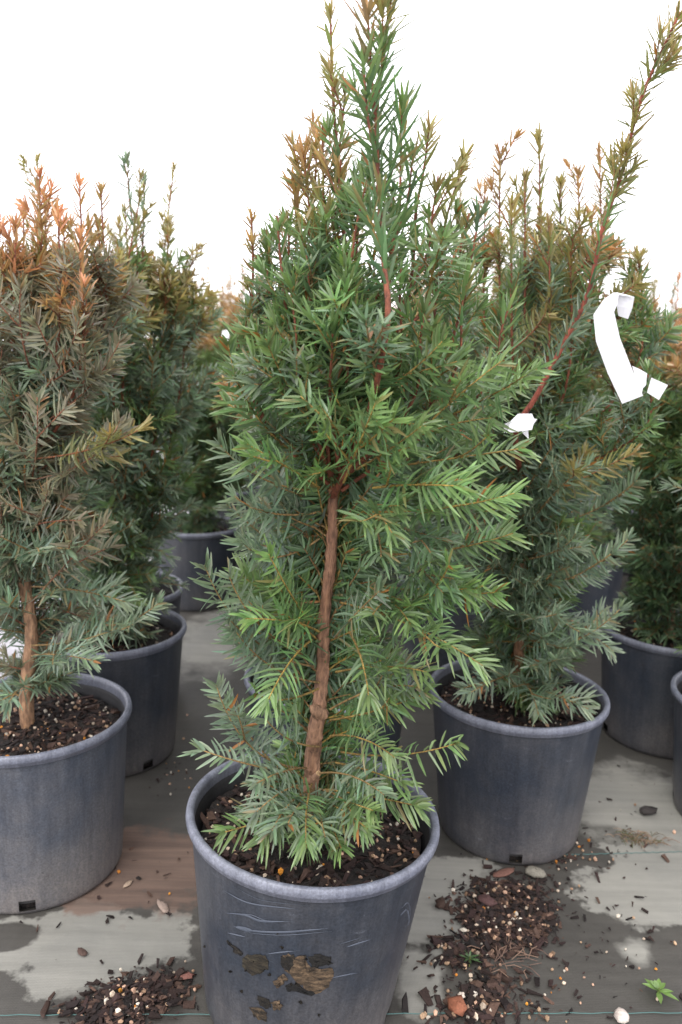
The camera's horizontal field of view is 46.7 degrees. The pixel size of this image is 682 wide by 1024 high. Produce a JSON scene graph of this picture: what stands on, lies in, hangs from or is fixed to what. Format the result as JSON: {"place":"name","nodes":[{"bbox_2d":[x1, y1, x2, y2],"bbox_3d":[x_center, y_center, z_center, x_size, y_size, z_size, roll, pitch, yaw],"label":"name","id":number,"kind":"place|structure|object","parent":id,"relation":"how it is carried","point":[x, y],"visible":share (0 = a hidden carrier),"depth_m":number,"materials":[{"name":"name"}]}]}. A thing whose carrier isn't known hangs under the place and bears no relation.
{"place":"outdoors","nodes":[
{"label":"outdoors","id":0,"kind":"place"},
{"bbox_2d":[0,350,188,677],"bbox_3d":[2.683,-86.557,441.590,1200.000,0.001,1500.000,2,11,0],"label":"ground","id":1,"kind":"structure","parent":0,"point":[10,650],"depth_m":3.04,"materials":[{"name":"white"}]},
{"bbox_2d":[0,523,681,1023],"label":"weed mat ground","id":2,"kind":"structure","parent":0,"point":[34,973],"depth_m":1.65,"materials":[{"name":"grey fabric"}]},
{"bbox_2d":[77,947,87,955],"bbox_3d":[-0.490,0.832,1.493,0.015,0.004,0.028,-7,14,-37],"label":"bark chip","id":3,"kind":"object","parent":2,"relation":"on","point":[82,952],"visible":1,"depth_m":1.49,"materials":[{"name":"brown wood"}]},
{"bbox_2d":[0,163,171,913],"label":"potted yew","id":4,"kind":"object","parent":2,"relation":"on","point":[63,730],"visible":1,"depth_m":1.53,"materials":[{"name":"plant"}]},
{"bbox_2d":[54,238,183,614],"bbox_3d":[-0.741,-0.119,2.505,0.477,1.462,0.666,-6,14,-35],"label":"potted yew","id":5,"kind":"object","parent":2,"relation":"on","point":[172,598],"depth_m":2.58,"materials":[{"name":"green plant"}]},
{"bbox_2d":[40,953,201,1023],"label":"spilled potting mix","id":6,"kind":"object","parent":2,"relation":"on","point":[108,1005],"visible":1,"depth_m":1.38,"materials":[{"name":"brown soil"}]},
{"bbox_2d":[174,972,197,979],"bbox_3d":[-0.295,0.847,1.440,0.064,0.006,0.022,2,11,0],"label":"bark chip","id":7,"kind":"object","parent":6,"relation":"on","point":[187,975],"visible":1,"depth_m":1.44,"materials":[{"name":"brown wood"}]},
{"bbox_2d":[123,879,132,887],"bbox_3d":[-0.455,0.794,1.687,0.012,0.003,0.031,4,11,12],"label":"wood sliver","id":8,"kind":"object","parent":2,"relation":"on","point":[127,883],"visible":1,"depth_m":1.69,"materials":[{"name":"beige plant"}]},
{"bbox_2d":[15,146,241,776],"bbox_3d":[-0.597,-0.102,2.078,0.495,1.605,0.543,8,13,29],"label":"potted yew","id":9,"kind":"object","parent":2,"relation":"on","point":[143,672],"visible":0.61,"depth_m":2.05,"materials":[{"name":"green plant"}]},
{"bbox_2d":[157,899,168,912],"bbox_3d":[-0.367,0.809,1.623,0.018,0.005,0.050,-4,13,-27],"label":"wood sliver","id":10,"kind":"object","parent":2,"relation":"on","point":[162,906],"visible":1,"depth_m":1.62,"materials":[{"name":"brown plant"}]},
{"bbox_2d":[148,261,255,610],"bbox_3d":[-0.621,-0.332,3.465,0.628,1.512,0.566,1,11,-3],"label":"potted yew","id":11,"kind":"object","parent":2,"relation":"on","point":[203,529],"visible":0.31,"depth_m":3.42,"materials":[{"name":"green plant"}]},
{"bbox_2d":[222,330,228,340],"bbox_3d":[-0.456,-0.698,3.121,0.032,0.046,0.011,2,11,0],"label":"paper label","id":12,"kind":"object","parent":11,"relation":"attached to","point":[225,333],"visible":0.44,"depth_m":3.12,"materials":[{"name":"white paper"}]},
{"bbox_2d":[180,265,258,560],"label":"potted yew","id":13,"kind":"object","parent":2,"relation":"on","point":[225,306],"visible":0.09,"depth_m":4.23,"materials":[{"name":"green plant"}]},
{"bbox_2d":[217,297,261,527],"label":"potted yew","id":14,"kind":"object","parent":2,"relation":"on","point":[243,459],"depth_m":4.90,"materials":[{"name":"green plant"}]},
{"bbox_2d":[236,230,364,574],"bbox_3d":[-0.124,-0.271,3.033,0.543,1.590,0.495,-5,13,-30],"label":"potted yew","id":15,"kind":"object","parent":2,"relation":"on","point":[362,231],"depth_m":2.94,"materials":[{"name":"green plant"}]},
{"bbox_2d":[212,270,458,765],"bbox_3d":[0.009,0.100,1.875,0.552,1.324,0.622,11,15,40],"label":"potted yew","id":16,"kind":"object","parent":2,"relation":"on","point":[255,529],"visible":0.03,"depth_m":1.85,"materials":[{"name":"green plant"}]},
{"bbox_2d":[19,714,681,1022],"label":"scattered debris","id":17,"kind":"object","parent":2,"relation":"on","point":[663,856],"visible":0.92,"depth_m":1.60,"materials":[{"name":"brown plant"}]},
{"bbox_2d":[97,762,608,898],"bbox_3d":[0.021,0.763,1.918,1.274,0.013,0.596,2,11,0],"label":"scattered debris","id":18,"kind":"object","parent":2,"relation":"on","point":[150,894],"visible":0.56,"depth_m":1.81,"materials":[{"name":"brown plant"}]},
{"bbox_2d":[177,0,559,1023],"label":"potted yew","id":19,"kind":"object","parent":2,"relation":"on","point":[313,836],"visible":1,"depth_m":1.17,"materials":[{"name":"green plant"}]},
{"bbox_2d":[384,285,479,598],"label":"potted yew","id":20,"kind":"object","parent":2,"relation":"on","point":[398,585],"visible":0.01,"depth_m":3.72,"materials":[{"name":"green plant"}]},
{"bbox_2d":[406,252,540,563],"bbox_3d":[0.465,-0.232,3.077,0.667,1.534,0.477,5,12,17],"label":"potted yew","id":21,"kind":"object","parent":2,"relation":"on","point":[434,520],"visible":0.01,"depth_m":3.07,"materials":[{"name":"green plant"}]},
{"bbox_2d":[399,187,558,692],"bbox_3d":[0.460,-0.210,2.620,0.495,1.668,0.543,4,12,13],"label":"potted yew","id":22,"kind":"object","parent":2,"relation":"on","point":[460,620],"visible":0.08,"depth_m":2.56,"materials":[{"name":"green plant"}]},
{"bbox_2d":[402,925,562,1023],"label":"spilled potting mix","id":23,"kind":"object","parent":2,"relation":"on","point":[484,998],"visible":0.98,"depth_m":1.43,"materials":[{"name":"brown soil"}]},
{"bbox_2d":[447,995,466,1016],"bbox_3d":[0.204,0.865,1.383,0.034,0.022,0.041,2,11,0],"label":"bark chip","id":24,"kind":"object","parent":23,"relation":"on","point":[457,1005],"visible":1,"depth_m":1.38,"materials":[{"name":"orange wood"}]},
{"bbox_2d":[459,950,481,966],"bbox_3d":[0.245,0.844,1.491,0.043,0.029,0.042,2,11,0],"label":"sprout","id":25,"kind":"object","parent":23,"relation":"on","point":[469,957],"visible":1,"depth_m":1.49,"materials":[{"name":"green plant"}]},
{"bbox_2d":[467,932,550,977],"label":"dry needles","id":26,"kind":"object","parent":23,"relation":"on","point":[498,953],"visible":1,"depth_m":1.51,"materials":[{"name":"brown plant"}]},
{"bbox_2d":[493,868,514,876],"bbox_3d":[0.364,0.803,1.760,0.063,0.007,0.023,-2,12,-20],"label":"bark chip","id":27,"kind":"object","parent":2,"relation":"on","point":[504,872],"visible":1,"depth_m":1.76,"materials":[{"name":"brown wood"}]},
{"bbox_2d":[424,864,587,960],"bbox_3d":[0.365,0.822,1.659,0.339,0.032,0.311,0,11,-8],"label":"spilled potting mix","id":28,"kind":"object","parent":2,"relation":"on","point":[497,920],"visible":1,"depth_m":1.62,"materials":[{"name":"brown soil"}]},
{"bbox_2d":[435,895,445,908],"bbox_3d":[0.207,0.816,1.651,0.024,0.015,0.037,2,11,0],"label":"bark chip","id":29,"kind":"object","parent":28,"relation":"on","point":[440,902],"visible":1,"depth_m":1.64,"materials":[{"name":"brown wood"}]},
{"bbox_2d":[477,894,496,906],"bbox_3d":[0.306,0.816,1.656,0.028,0.019,0.044,-8,15,-40],"label":"bark chip","id":30,"kind":"object","parent":28,"relation":"on","point":[488,900],"visible":1,"depth_m":1.65,"materials":[{"name":"brown wood"}]},
{"bbox_2d":[525,866,546,877],"bbox_3d":[0.433,0.800,1.755,0.047,0.019,0.033,2,11,0],"label":"stone","id":31,"kind":"object","parent":2,"relation":"on","point":[534,871],"visible":1,"depth_m":1.75,"materials":[{"name":"grey stone"}]},
{"bbox_2d":[429,0,681,864],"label":"potted yew","id":32,"kind":"object","parent":2,"relation":"on","point":[528,723],"visible":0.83,"depth_m":1.70,"materials":[{"name":"green plant"}]},
{"bbox_2d":[504,414,536,437],"bbox_3d":[0.339,-0.161,1.488,0.064,0.049,0.027,2,11,0],"label":"paper label","id":33,"kind":"object","parent":32,"relation":"attached to","point":[522,422],"visible":0.87,"depth_m":1.48,"materials":[{"name":"white paper"}]},
{"bbox_2d":[593,293,667,403],"bbox_3d":[0.521,-0.296,1.431,0.146,0.196,0.031,2,11,0],"label":"paper label","id":34,"kind":"object","parent":32,"relation":"attached to","point":[628,384],"visible":1,"depth_m":1.42,"materials":[{"name":"white paper"}]},
{"bbox_2d":[538,317,662,649],"bbox_3d":[0.954,-0.200,3.228,0.622,1.442,0.552,-5,13,-32],"label":"potted yew","id":35,"kind":"object","parent":2,"relation":"on","point":[591,596],"visible":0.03,"depth_m":3.10,"materials":[{"name":"green plant"}]},
{"bbox_2d":[614,1007,628,1023],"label":"perlite lump","id":36,"kind":"object","parent":2,"relation":"on","point":[621,1015],"visible":1,"depth_m":1.37,"materials":[{"name":"white stone"}]},
{"bbox_2d":[592,277,679,574],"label":"potted yew","id":37,"kind":"object","parent":2,"relation":"on","point":[672,311],"visible":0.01,"depth_m":4.22,"materials":[{"name":"green plant"}]},
{"bbox_2d":[596,243,681,758],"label":"potted yew","id":38,"kind":"object","parent":2,"relation":"on","point":[637,677],"visible":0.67,"depth_m":2.31,"materials":[{"name":"green plant"}]},
{"bbox_2d":[606,828,679,849],"bbox_3d":[0.721,0.783,1.898,0.172,0.013,0.083,2,11,0],"label":"dry tuft","id":39,"kind":"object","parent":2,"relation":"on","point":[638,839],"visible":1,"depth_m":1.90,"materials":[{"name":"brown plant"}]},
{"bbox_2d":[639,806,657,814],"bbox_3d":[0.783,0.760,2.012,0.051,0.019,0.031,-6,13,-33],"label":"stone","id":40,"kind":"object","parent":2,"relation":"on","point":[645,810],"visible":1,"depth_m":2.00,"materials":[{"name":"grey stone"}]},
{"bbox_2d":[628,307,681,594],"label":"potted yew","id":41,"kind":"object","parent":2,"relation":"on","point":[633,542],"depth_m":3.79,"materials":[{"name":"green plant"}]},
{"bbox_2d":[642,978,678,1002],"bbox_3d":[0.572,0.867,1.428,0.048,0.029,0.062,-4,13,-26],"label":"weed seedling","id":42,"kind":"object","parent":2,"relation":"on","point":[657,985],"visible":1,"depth_m":1.43,"materials":[{"name":"green plant"}]},
{"bbox_2d":[655,271,681,608],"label":"potted yew","id":43,"kind":"object","parent":2,"relation":"on","point":[678,276],"visible":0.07,"depth_m":3.08,"materials":[{"name":"plant"}]},
{"bbox_2d":[657,434,681,814],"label":"potted yew","id":44,"kind":"object","parent":2,"relation":"on","point":[676,685],"visible":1,"depth_m":2.01,"materials":[{"name":"green plant"}]},
{"bbox_2d":[0,0,681,346],"label":"sky","id":45,"kind":"structure","parent":0,"point":[210,88],"materials":[{"name":"white"}]}
]}

